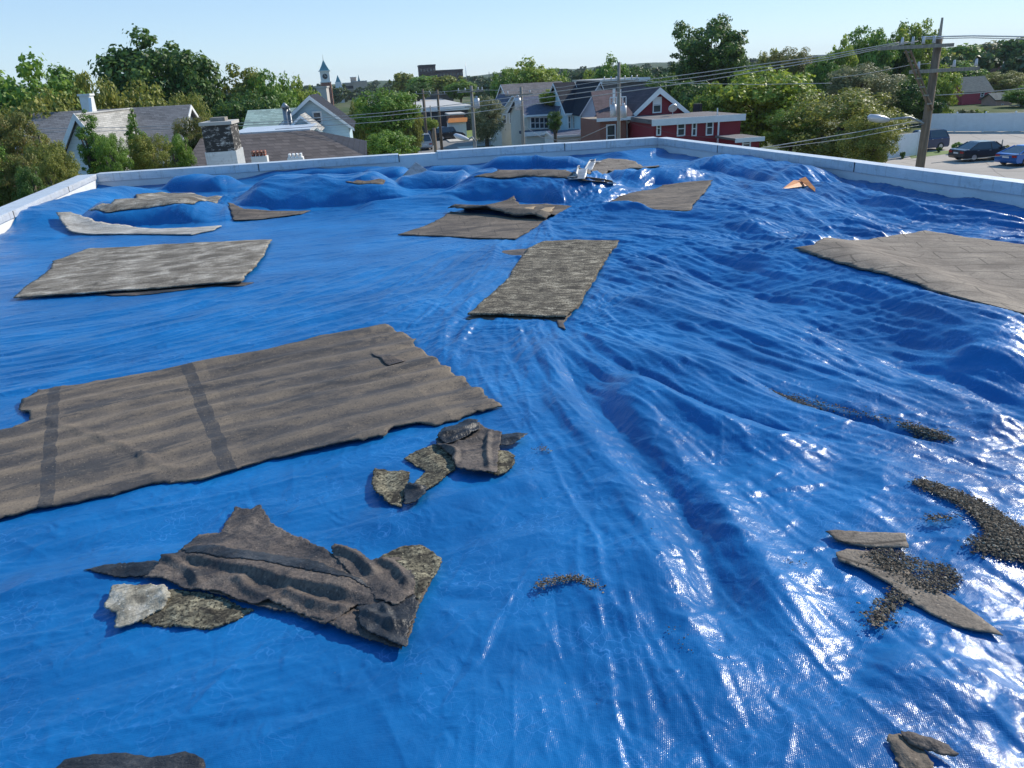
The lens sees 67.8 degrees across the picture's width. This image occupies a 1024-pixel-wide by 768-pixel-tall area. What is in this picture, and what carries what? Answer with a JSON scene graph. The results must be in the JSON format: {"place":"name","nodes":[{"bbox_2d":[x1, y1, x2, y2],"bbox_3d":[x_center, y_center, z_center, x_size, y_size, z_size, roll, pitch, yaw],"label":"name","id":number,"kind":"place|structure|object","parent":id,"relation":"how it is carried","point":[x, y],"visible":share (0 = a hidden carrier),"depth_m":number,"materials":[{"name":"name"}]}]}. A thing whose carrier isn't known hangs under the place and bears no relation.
{"place":"outdoors","nodes":[
{"label":"outdoors","id":0,"kind":"place"},
{"bbox_2d":[239,123,316,133],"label":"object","id":1,"kind":"structure","parent":0,"point":[260,129],"depth_m":36.38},
{"bbox_2d":[371,101,457,152],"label":"street","id":2,"kind":"structure","parent":0,"point":[431,150],"depth_m":94.19,"materials":[{"name":"asphalt"}]},
{"bbox_2d":[400,89,423,153],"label":"tree","id":3,"kind":"object","parent":2,"relation":"on","point":[416,131],"visible":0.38,"depth_m":71.61,"materials":[{"name":"green plant"}]},
{"bbox_2d":[419,140,490,149],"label":"cross street","id":4,"kind":"structure","parent":0,"point":[455,144],"depth_m":99.00,"materials":[{"name":"asphalt"}]},
{"bbox_2d":[0,0,1023,94],"label":"sky","id":5,"kind":"structure","parent":0,"point":[372,40],"materials":[{"name":"blue"}]},
{"bbox_2d":[533,572,605,593],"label":"gravel","id":6,"kind":"structure","parent":0,"point":[553,580],"depth_m":3.42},
{"bbox_2d":[580,87,701,140],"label":"red house","id":7,"kind":"structure","parent":0,"point":[653,101],"depth_m":61.16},
{"bbox_2d":[334,89,1023,158],"bbox_3d":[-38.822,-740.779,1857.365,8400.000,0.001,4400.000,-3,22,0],"label":"ground","id":8,"kind":"structure","parent":0,"point":[345,107],"depth_m":114.61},
{"bbox_2d":[0,153,50,206],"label":"tree","id":9,"kind":"object","parent":8,"relation":"on","point":[10,174],"visible":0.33,"depth_m":20.77,"materials":[{"name":"green plant"}]},
{"bbox_2d":[0,110,51,166],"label":"tree","id":10,"kind":"object","parent":8,"relation":"on","point":[15,133],"visible":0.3,"depth_m":24.96,"materials":[{"name":"green plant"}]},
{"bbox_2d":[10,164,49,200],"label":"tree","id":11,"kind":"object","parent":8,"relation":"on","point":[23,181],"visible":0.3,"depth_m":17.18,"materials":[{"name":"green plant"}]},
{"bbox_2d":[0,86,81,149],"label":"tree","id":12,"kind":"object","parent":8,"relation":"on","point":[44,105],"visible":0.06,"depth_m":42.95,"materials":[{"name":"green plant"}]},
{"bbox_2d":[0,46,84,122],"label":"tree","id":13,"kind":"object","parent":8,"relation":"on","point":[13,95],"visible":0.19,"depth_m":46.90,"materials":[{"name":"green plant"}]},
{"bbox_2d":[21,129,76,183],"bbox_3d":[-13.809,-4.216,23.932,1.511,7.222,1.840,-13,24,-24],"label":"tree","id":14,"kind":"object","parent":8,"relation":"on","point":[42,145],"visible":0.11,"depth_m":22.50,"materials":[{"name":"green plant"}]},
{"bbox_2d":[0,174,97,233],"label":"parapet wall","id":15,"kind":"structure","parent":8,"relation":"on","point":[9,212],"depth_m":15.43,"materials":[{"name":"white metal"}]},
{"bbox_2d":[32,146,81,187],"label":"tree","id":16,"kind":"object","parent":8,"relation":"on","point":[63,169],"visible":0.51,"depth_m":19.92,"materials":[{"name":"green plant"}]},
{"bbox_2d":[44,62,97,104],"bbox_3d":[-32.085,-18.313,56.780,4.525,10.504,4.603,-2,22,4],"label":"tree","id":17,"kind":"object","parent":8,"relation":"on","point":[69,75],"visible":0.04,"depth_m":54.70,"materials":[{"name":"green plant"}]},
{"bbox_2d":[74,109,108,174],"bbox_3d":[-12.903,-4.874,24.793,1.170,7.708,1.198,-6,22,-7],"label":"tree","id":18,"kind":"object","parent":8,"relation":"on","point":[89,159],"visible":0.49,"depth_m":23.46,"materials":[{"name":"green plant"}]},
{"bbox_2d":[70,69,124,110],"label":"tree","id":19,"kind":"object","parent":8,"relation":"on","point":[104,99],"visible":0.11,"depth_m":47.92,"materials":[{"name":"green plant"}]},
{"bbox_2d":[15,93,197,174],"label":"grey house","id":20,"kind":"structure","parent":8,"relation":"on","point":[161,118],"depth_m":41.35,"materials":[{"name":"white"}]},
{"bbox_2d":[24,41,908,132],"bbox_3d":[-6.570,-11.337,30.323,39.867,1.867,2.328,4,23,18],"label":"overhead wire","id":21,"kind":"object","parent":20,"relation":"attached to","point":[552,96],"visible":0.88,"depth_m":27.25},
{"bbox_2d":[38,42,898,128],"bbox_3d":[-6.676,-11.405,30.338,39.542,1.733,2.325,5,23,18],"label":"overhead wire","id":22,"kind":"object","parent":20,"relation":"attached to","point":[527,95],"visible":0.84,"depth_m":27.45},
{"bbox_2d":[91,132,134,172],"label":"tree","id":23,"kind":"object","parent":8,"relation":"on","point":[117,159],"visible":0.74,"depth_m":22.67,"materials":[{"name":"green plant"}]},
{"bbox_2d":[124,108,155,169],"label":"tree","id":24,"kind":"object","parent":8,"relation":"on","point":[131,129],"visible":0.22,"depth_m":24.42,"materials":[{"name":"green plant"}]},
{"bbox_2d":[114,78,177,107],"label":"tree","id":25,"kind":"object","parent":8,"relation":"on","point":[144,99],"visible":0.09,"depth_m":50.41,"materials":[{"name":"green plant"}]},
{"bbox_2d":[126,133,178,170],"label":"tree","id":26,"kind":"object","parent":8,"relation":"on","point":[146,159],"visible":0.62,"depth_m":23.59,"materials":[{"name":"green plant"}]},
{"bbox_2d":[86,23,225,106],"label":"tree","id":27,"kind":"object","parent":8,"relation":"on","point":[150,66],"visible":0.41,"depth_m":69.05,"materials":[{"name":"green plant"}]},
{"bbox_2d":[163,132,196,167],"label":"tree","id":28,"kind":"object","parent":8,"relation":"on","point":[183,156],"visible":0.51,"depth_m":25.57,"materials":[{"name":"green plant"}]},
{"bbox_2d":[171,116,205,150],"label":"tree","id":29,"kind":"object","parent":8,"relation":"on","point":[193,135],"visible":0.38,"depth_m":31.74,"materials":[{"name":"green plant"}]},
{"bbox_2d":[168,91,212,125],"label":"tree","id":30,"kind":"object","parent":8,"relation":"on","point":[197,106],"visible":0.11,"depth_m":46.38,"materials":[{"name":"green plant"}]},
{"bbox_2d":[158,59,229,114],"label":"tree","id":31,"kind":"object","parent":8,"relation":"on","point":[219,98],"visible":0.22,"depth_m":69.42,"materials":[{"name":"green plant"}]},
{"bbox_2d":[210,63,264,109],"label":"tree","id":32,"kind":"object","parent":8,"relation":"on","point":[241,88],"visible":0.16,"depth_m":72.64,"materials":[{"name":"green plant"}]},
{"bbox_2d":[206,88,279,129],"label":"tree","id":33,"kind":"object","parent":8,"relation":"on","point":[237,108],"visible":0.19,"depth_m":65.58,"materials":[{"name":"green plant"}]},
{"bbox_2d":[243,108,294,128],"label":"mint roofed house","id":34,"kind":"structure","parent":8,"relation":"on","point":[264,116],"depth_m":46.98,"materials":[{"name":"teal"}]},
{"bbox_2d":[247,68,299,107],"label":"tree","id":35,"kind":"object","parent":8,"relation":"on","point":[278,90],"visible":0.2,"depth_m":71.81,"materials":[{"name":"green plant"}]},
{"bbox_2d":[191,116,366,166],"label":"brown roofed house","id":36,"kind":"structure","parent":8,"relation":"on","point":[222,141],"depth_m":29.55,"materials":[{"name":"white"}]},
{"bbox_2d":[279,94,355,137],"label":"blue gabled house","id":37,"kind":"structure","parent":8,"relation":"on","point":[318,106],"depth_m":43.37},
{"bbox_2d":[349,87,421,136],"bbox_3d":[-10.047,-20.315,62.635,5.752,7.687,5.859,-12,24,-21],"label":"tree","id":38,"kind":"object","parent":8,"relation":"on","point":[397,101],"visible":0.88,"depth_m":61.05,"materials":[{"name":"green plant"}]},
{"bbox_2d":[366,129,419,154],"bbox_3d":[-7.543,-13.448,48.474,3.720,5.330,3.652,-21,28,-37],"label":"bush","id":39,"kind":"object","parent":8,"relation":"on","point":[384,142],"visible":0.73,"depth_m":47.11,"materials":[{"name":"green plant"}]},
{"bbox_2d":[413,99,471,132],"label":"warehouse","id":40,"kind":"structure","parent":8,"relation":"on","point":[432,103],"depth_m":125.09,"materials":[{"name":"metal"}]},
{"bbox_2d":[442,78,477,102],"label":"tree","id":41,"kind":"object","parent":8,"relation":"on","point":[453,87],"visible":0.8,"depth_m":171.41,"materials":[{"name":"green plant"}]},
{"bbox_2d":[466,95,505,146],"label":"tree","id":42,"kind":"object","parent":8,"relation":"on","point":[487,123],"visible":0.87,"depth_m":78.62,"materials":[{"name":"green plant"}]},
{"bbox_2d":[491,94,513,146],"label":"grey row house","id":43,"kind":"structure","parent":8,"relation":"on","point":[503,137],"depth_m":88.94,"materials":[{"name":"beige"}]},
{"bbox_2d":[496,81,561,96],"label":"long taupe roofed house","id":44,"kind":"structure","parent":8,"relation":"on","point":[539,86],"depth_m":97.57,"materials":[{"name":"beige"}]},
{"bbox_2d":[507,96,555,144],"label":"slate roofed row house","id":45,"kind":"structure","parent":8,"relation":"on","point":[535,116],"depth_m":78.69,"materials":[{"name":"beige"}]},
{"bbox_2d":[499,56,566,83],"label":"tree","id":46,"kind":"object","parent":8,"relation":"on","point":[529,73],"visible":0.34,"depth_m":136.30,"materials":[{"name":"green plant"}]},
{"bbox_2d":[96,46,1023,106],"bbox_3d":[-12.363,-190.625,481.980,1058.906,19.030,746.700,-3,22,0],"label":"wood","id":47,"kind":"object","parent":8,"relation":"on","point":[987,61],"visible":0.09,"depth_m":303.99,"materials":[{"name":"green plant"}]},
{"bbox_2d":[541,129,580,142],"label":"blue porch","id":48,"kind":"object","parent":8,"relation":"on","point":[566,135],"visible":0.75,"depth_m":67.90,"materials":[{"name":"white"}]},
{"bbox_2d":[550,82,576,129],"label":"aqua row house","id":49,"kind":"structure","parent":8,"relation":"on","point":[567,119],"depth_m":75.42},
{"bbox_2d":[572,81,603,129],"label":"aqua gabled house","id":50,"kind":"structure","parent":8,"relation":"on","point":[583,107],"depth_m":71.94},
{"bbox_2d":[589,51,630,78],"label":"tree","id":51,"kind":"object","parent":8,"relation":"on","point":[603,71],"visible":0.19,"depth_m":119.83,"materials":[{"name":"green plant"}]},
{"bbox_2d":[602,62,638,138],"bbox_3d":[6.257,-13.984,43.868,2.100,8.423,0.707,-6,22,-8],"label":"utility pole","id":52,"kind":"object","parent":8,"relation":"on","point":[622,111],"visible":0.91,"depth_m":42.93,"materials":[{"name":"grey wood"}]},
{"bbox_2d":[627,104,745,142],"bbox_3d":[13.252,-19.021,59.409,7.257,5.428,6.500,-6,22,-8],"label":"red extension","id":53,"kind":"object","parent":8,"relation":"on","point":[704,125],"visible":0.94,"depth_m":56.46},
{"bbox_2d":[671,79,712,111],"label":"tree","id":54,"kind":"object","parent":8,"relation":"on","point":[684,98],"visible":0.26,"depth_m":85.31,"materials":[{"name":"green plant"}]},
{"bbox_2d":[669,13,748,87],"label":"tree","id":55,"kind":"object","parent":8,"relation":"on","point":[727,52],"visible":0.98,"depth_m":98.00,"materials":[{"name":"green plant"}]},
{"bbox_2d":[687,81,732,112],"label":"tree","id":56,"kind":"object","parent":8,"relation":"on","point":[705,100],"visible":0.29,"depth_m":66.96,"materials":[{"name":"green plant"}]},
{"bbox_2d":[706,65,827,147],"bbox_3d":[21.487,-23.454,66.092,10.592,7.875,10.789,17,29,40],"label":"tree","id":57,"kind":"object","parent":8,"relation":"on","point":[761,103],"visible":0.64,"depth_m":63.49,"materials":[{"name":"green plant"}]},
{"bbox_2d":[757,46,821,86],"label":"tree","id":58,"kind":"object","parent":8,"relation":"on","point":[796,68],"visible":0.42,"depth_m":127.84,"materials":[{"name":"green plant"}]},
{"bbox_2d":[762,106,820,151],"bbox_3d":[21.754,-19.078,59.405,4.484,4.728,4.610,5,23,18],"label":"tree","id":59,"kind":"object","parent":8,"relation":"on","point":[778,137],"visible":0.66,"depth_m":58.47,"materials":[{"name":"green plant"}]},
{"bbox_2d":[804,54,843,115],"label":"tree","id":60,"kind":"object","parent":8,"relation":"on","point":[820,70],"visible":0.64,"depth_m":106.32,"materials":[{"name":"green plant"}]},
{"bbox_2d":[657,137,1023,207],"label":"parapet wall","id":61,"kind":"structure","parent":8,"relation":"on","point":[954,184],"depth_m":13.06,"materials":[{"name":"white metal"}]},
{"bbox_2d":[768,86,912,158],"bbox_3d":[24.908,-19.012,57.090,10.243,6.065,10.529,-13,24,-24],"label":"tree","id":62,"kind":"object","parent":8,"relation":"on","point":[860,102],"visible":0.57,"depth_m":55.97,"materials":[{"name":"green plant"}]},
{"bbox_2d":[825,33,858,110],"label":"tree","id":63,"kind":"object","parent":8,"relation":"on","point":[848,60],"visible":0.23,"depth_m":108.36,"materials":[{"name":"green plant"}]},
{"bbox_2d":[821,62,908,110],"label":"tree","id":64,"kind":"object","parent":8,"relation":"on","point":[841,82],"visible":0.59,"depth_m":83.56,"materials":[{"name":"green plant"}]},
{"bbox_2d":[833,25,899,89],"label":"tree","id":65,"kind":"object","parent":8,"relation":"on","point":[881,59],"visible":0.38,"depth_m":116.63,"materials":[{"name":"green plant"}]},
{"bbox_2d":[833,112,904,162],"bbox_3d":[22.607,-14.749,48.470,4.050,4.819,3.939,0,22,6],"label":"tree","id":66,"kind":"object","parent":8,"relation":"on","point":[873,148],"visible":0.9,"depth_m":47.63,"materials":[{"name":"green plant"}]},
{"bbox_2d":[881,18,921,90],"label":"tree","id":67,"kind":"object","parent":8,"relation":"on","point":[902,62],"visible":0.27,"depth_m":122.64,"materials":[{"name":"green plant"}]},
{"bbox_2d":[878,75,939,127],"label":"tree","id":68,"kind":"object","parent":8,"relation":"on","point":[910,98],"visible":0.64,"depth_m":88.01,"materials":[{"name":"green plant"}]},
{"bbox_2d":[894,18,948,84],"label":"tree","id":69,"kind":"object","parent":8,"relation":"on","point":[923,56],"visible":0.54,"depth_m":120.89,"materials":[{"name":"green plant"}]},
{"bbox_2d":[877,18,979,167],"bbox_3d":[12.737,-6.738,24.360,3.450,8.990,0.500,-6,22,-8],"label":"utility pole","id":70,"kind":"object","parent":8,"relation":"on","point":[932,71],"visible":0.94,"depth_m":23.21,"materials":[{"name":"brown wood"}]},
{"bbox_2d":[275,41,917,129],"bbox_3d":[0.931,-10.649,27.891,24.632,2.054,0.679,7,24,23],"label":"overhead wire","id":71,"kind":"object","parent":70,"relation":"attached to","point":[609,93],"visible":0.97,"depth_m":26.49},
{"bbox_2d":[921,62,963,112],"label":"tree","id":72,"kind":"object","parent":8,"relation":"on","point":[944,84],"visible":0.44,"depth_m":92.89,"materials":[{"name":"green plant"}]},
{"bbox_2d":[943,43,994,61],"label":"tree","id":73,"kind":"object","parent":8,"relation":"on","point":[969,52],"visible":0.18,"depth_m":193.52,"materials":[{"name":"green plant"}]},
{"bbox_2d":[985,70,1023,92],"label":"tree","id":74,"kind":"object","parent":8,"relation":"on","point":[1007,81],"visible":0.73,"depth_m":144.59,"materials":[{"name":"green plant"}]},
{"bbox_2d":[995,37,1023,61],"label":"tree","id":75,"kind":"object","parent":8,"relation":"on","point":[1011,48],"visible":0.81,"depth_m":202.61,"materials":[{"name":"green plant"}]},
{"bbox_2d":[715,134,764,147],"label":"red shed","id":76,"kind":"structure","parent":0,"point":[747,140],"depth_m":53.43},
{"bbox_2d":[856,586,912,634],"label":"gravel","id":77,"kind":"structure","parent":0,"point":[891,597],"depth_m":3.17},
{"bbox_2d":[893,418,958,442],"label":"gravel","id":78,"kind":"structure","parent":0,"point":[915,428],"depth_m":4.68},
{"bbox_2d":[884,131,1023,179],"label":"parking lot","id":79,"kind":"structure","parent":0,"point":[990,166],"depth_m":60.97,"materials":[{"name":"asphalt"}]},
{"bbox_2d":[884,130,920,158],"bbox_3d":[32.779,-20.099,63.986,4.287,2.100,0.200,-14,25,-26],"label":"white fence","id":80,"kind":"object","parent":79,"relation":"on","point":[909,144],"visible":0.53,"depth_m":64.25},
{"bbox_2d":[912,129,949,148],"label":"parked car","id":81,"kind":"object","parent":79,"relation":"on","point":[938,138],"visible":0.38,"depth_m":67.66,"materials":[{"name":"blue paint"}]},
{"bbox_2d":[930,111,1023,131],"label":"white fence","id":82,"kind":"object","parent":79,"relation":"on","point":[982,122],"visible":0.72,"depth_m":81.49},
{"bbox_2d":[948,140,1006,161],"bbox_3d":[37.449,-18.544,60.385,4.866,1.440,2.038,-5,22,-6],"label":"parked car","id":83,"kind":"object","parent":79,"relation":"on","point":[969,150],"visible":0.73,"depth_m":59.57,"materials":[{"name":"black paint"}]},
{"bbox_2d":[994,144,1023,165],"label":"parked car","id":84,"kind":"object","parent":79,"relation":"on","point":[1012,151],"visible":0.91,"depth_m":56.28,"materials":[{"name":"blue paint"}]},
{"bbox_2d":[945,76,993,104],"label":"red barn","id":85,"kind":"structure","parent":0,"point":[974,84],"depth_m":124.98,"materials":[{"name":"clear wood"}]},
{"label":"flat roofed building","id":86,"kind":"object","parent":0,"visible":0},
{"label":"flat roof","id":87,"kind":"structure","parent":86,"relation":"on","visible":0},
{"bbox_2d":[96,137,657,185],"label":"parapet wall","id":88,"kind":"structure","parent":87,"relation":"on","point":[466,156],"depth_m":19.87,"materials":[{"name":"white metal"}]},
{"bbox_2d":[0,148,1023,767],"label":"tarp","id":89,"kind":"object","parent":87,"relation":"on","point":[696,480],"visible":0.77,"depth_m":4.17,"materials":[{"name":"plastic"}]},
{"bbox_2d":[56,751,205,767],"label":"felt scrap","id":90,"kind":"object","parent":89,"relation":"on","point":[184,759],"visible":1,"depth_m":2.61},
{"bbox_2d":[56,212,221,234],"bbox_3d":[-6.523,-2.743,12.922,3.267,0.290,0.785,3,23,14],"label":"felt sheet","id":91,"kind":"object","parent":89,"relation":"on","point":[75,223],"visible":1,"depth_m":13.03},
{"bbox_2d":[13,239,271,297],"bbox_3d":[-4.868,-1.596,10.198,3.284,0.055,2.884,-3,22,0],"label":"felt sheet","id":92,"kind":"object","parent":89,"relation":"on","point":[108,269],"visible":1,"depth_m":9.97,"materials":[{"name":"fabric"}]},
{"bbox_2d":[88,192,221,211],"bbox_3d":[-6.990,-3.833,15.555,2.096,0.397,4.383,-7,22,-9],"label":"felt sheet","id":93,"kind":"object","parent":89,"relation":"on","point":[145,200],"visible":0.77,"depth_m":13.83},
{"bbox_2d":[96,282,253,295],"bbox_3d":[-3.960,-1.106,8.944,1.799,0.011,0.234,-6,22,-8],"label":"felt scrap","id":94,"kind":"object","parent":89,"relation":"on","point":[146,292],"visible":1,"depth_m":8.95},
{"bbox_2d":[0,324,501,517],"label":"felt sheet","id":95,"kind":"object","parent":89,"relation":"on","point":[187,422],"visible":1,"depth_m":5.36,"materials":[{"name":"fabric"}]},
{"bbox_2d":[84,505,441,648],"bbox_3d":[-1.191,0.850,3.681,1.759,0.097,1.031,1,22,11],"label":"torn felt heap","id":96,"kind":"object","parent":89,"relation":"on","point":[255,556],"visible":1,"depth_m":3.50,"materials":[{"name":"fabric"}]},
{"bbox_2d":[228,203,310,219],"bbox_3d":[-4.856,-3.160,13.966,2.084,0.123,1.163,8,24,25],"label":"felt sheet","id":97,"kind":"object","parent":89,"relation":"on","point":[238,213],"visible":1,"depth_m":13.87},
{"bbox_2d":[371,418,527,506],"bbox_3d":[-0.352,0.452,4.520,0.683,0.080,1.081,16,29,39],"label":"torn felt heap","id":98,"kind":"object","parent":89,"relation":"on","point":[470,444],"visible":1,"depth_m":4.54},
{"bbox_2d":[398,211,546,238],"bbox_3d":[-0.494,-2.499,11.906,1.979,0.037,2.164,5,23,20],"label":"felt sheet","id":99,"kind":"object","parent":89,"relation":"on","point":[469,225],"visible":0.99,"depth_m":11.65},
{"bbox_2d":[448,196,570,218],"bbox_3d":[0.157,-3.011,12.908,2.114,0.168,1.538,17,29,40],"label":"felt sheet","id":100,"kind":"object","parent":89,"relation":"on","point":[512,206],"visible":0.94,"depth_m":12.84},
{"bbox_2d":[474,169,572,177],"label":"felt sheet","id":101,"kind":"object","parent":89,"relation":"on","point":[556,173],"visible":0.66,"depth_m":14.45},
{"bbox_2d":[466,245,616,321],"bbox_3d":[0.431,-1.238,8.718,1.141,0.034,3.468,3,23,15],"label":"felt sheet","id":102,"kind":"object","parent":89,"relation":"on","point":[487,317],"visible":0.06,"depth_m":7.29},
{"bbox_2d":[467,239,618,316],"bbox_3d":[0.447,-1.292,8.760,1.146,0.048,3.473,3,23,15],"label":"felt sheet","id":103,"kind":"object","parent":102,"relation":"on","point":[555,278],"visible":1,"depth_m":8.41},
{"bbox_2d":[579,158,658,173],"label":"felt sheet","id":104,"kind":"object","parent":89,"relation":"on","point":[605,166],"visible":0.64,"depth_m":17.99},
{"bbox_2d":[610,180,712,210],"bbox_3d":[2.610,-3.367,13.524,1.539,0.100,3.641,5,23,19],"label":"felt sheet","id":105,"kind":"object","parent":89,"relation":"on","point":[683,196],"visible":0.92,"depth_m":13.37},
{"bbox_2d":[825,530,908,547],"bbox_3d":[1.689,0.736,3.627,0.356,0.023,0.131,3,23,15],"label":"felt scrap","id":106,"kind":"object","parent":89,"relation":"on","point":[877,539],"visible":1,"depth_m":3.62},
{"bbox_2d":[794,230,1023,314],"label":"felt sheet","id":107,"kind":"object","parent":89,"relation":"on","point":[985,271],"visible":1,"depth_m":8.04,"materials":[{"name":"fabric"}]},
{"bbox_2d":[836,549,1002,635],"bbox_3d":[1.737,0.879,3.276,0.201,0.024,0.734,-14,25,-25],"label":"felt scrap","id":108,"kind":"object","parent":89,"relation":"on","point":[950,610],"visible":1,"depth_m":3.21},
{"bbox_2d":[865,546,971,594],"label":"gravel","id":109,"kind":"structure","parent":108,"relation":"on","point":[947,584],"depth_m":3.38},
{"bbox_2d":[886,731,958,767],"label":"torn felt heap","id":110,"kind":"object","parent":89,"relation":"on","point":[907,748],"visible":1,"depth_m":2.48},
{"bbox_2d":[908,476,1023,562],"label":"gravel","id":111,"kind":"structure","parent":89,"relation":"on","point":[995,522],"depth_m":3.66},
{"bbox_2d":[957,533,1023,564],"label":"gravel","id":112,"kind":"structure","parent":89,"relation":"on","point":[1010,556],"depth_m":3.45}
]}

